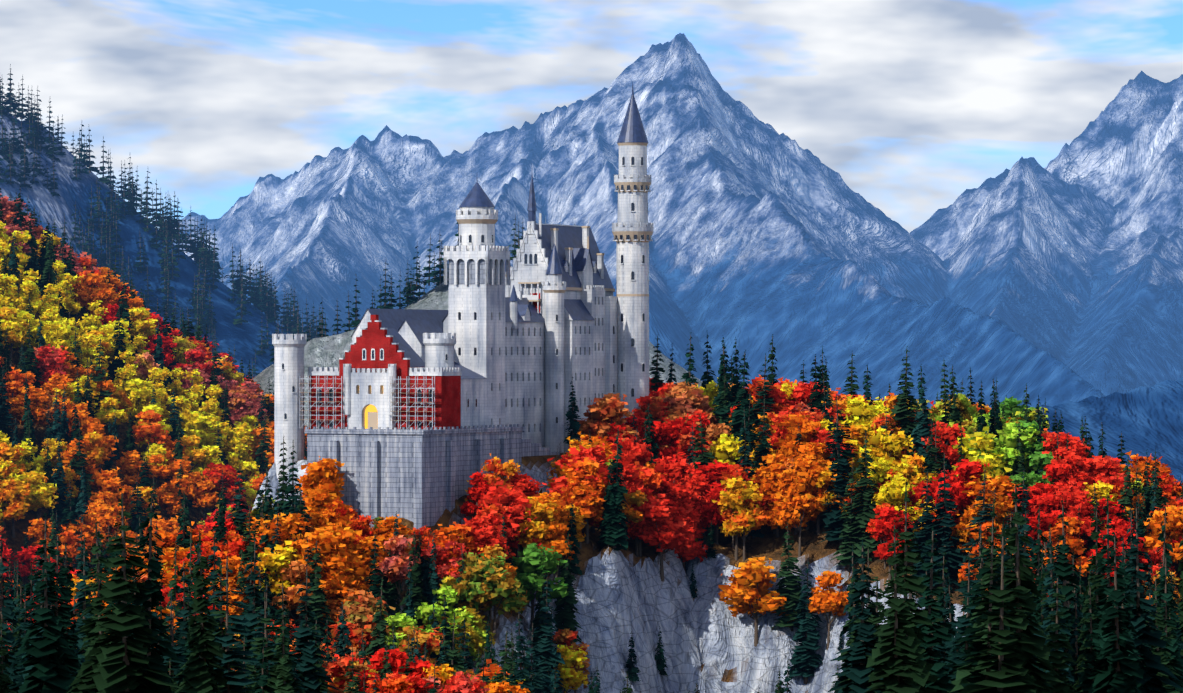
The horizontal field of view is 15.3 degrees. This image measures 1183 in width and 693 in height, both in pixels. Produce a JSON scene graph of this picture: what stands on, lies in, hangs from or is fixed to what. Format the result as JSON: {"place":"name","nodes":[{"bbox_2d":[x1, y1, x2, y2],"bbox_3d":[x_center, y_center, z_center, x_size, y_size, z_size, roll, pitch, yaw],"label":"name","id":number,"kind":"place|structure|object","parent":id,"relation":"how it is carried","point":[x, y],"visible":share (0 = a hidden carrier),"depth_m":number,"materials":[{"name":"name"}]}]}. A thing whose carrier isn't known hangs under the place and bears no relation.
{"place":"outdoors","nodes":[
{"label":"outdoors","id":0,"kind":"place"},
{"bbox_2d":[0,33,1182,692],"bbox_3d":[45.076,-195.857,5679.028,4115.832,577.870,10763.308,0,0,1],"label":"terrain","id":1,"kind":"structure","parent":0,"point":[1056,283],"depth_m":6286.83,"materials":[{"name":"grey stone"}]},
{"bbox_2d":[0,186,306,612],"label":"forest hill","id":2,"kind":"structure","parent":1,"relation":"on","point":[63,365],"depth_m":1410.46,"materials":[{"name":"multicoloured plant"}]},
{"bbox_2d":[0,64,574,379],"bbox_3d":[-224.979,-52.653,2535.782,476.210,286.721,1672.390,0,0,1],"label":"forest","id":3,"kind":"object","parent":1,"relation":"on","point":[204,256],"visible":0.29,"depth_m":2985.92,"materials":[{"name":"green plant"}]},
{"bbox_2d":[272,84,653,529],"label":"castle","id":4,"kind":"structure","parent":1,"relation":"on","point":[416,416],"depth_m":994.74,"materials":[{"name":"white stone"}]},
{"bbox_2d":[0,479,1182,692],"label":"forest","id":5,"kind":"object","parent":1,"relation":"on","point":[1018,629],"visible":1,"depth_m":359.09,"materials":[{"name":"green plant"}]},
{"bbox_2d":[0,0,1182,232],"label":"sky","id":6,"kind":"structure","parent":0,"point":[915,104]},
{"bbox_2d":[3,332,1182,692],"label":"forest ridge","id":7,"kind":"structure","parent":0,"point":[683,468],"depth_m":972.08,"materials":[{"name":"multicoloured plant"}]}
]}

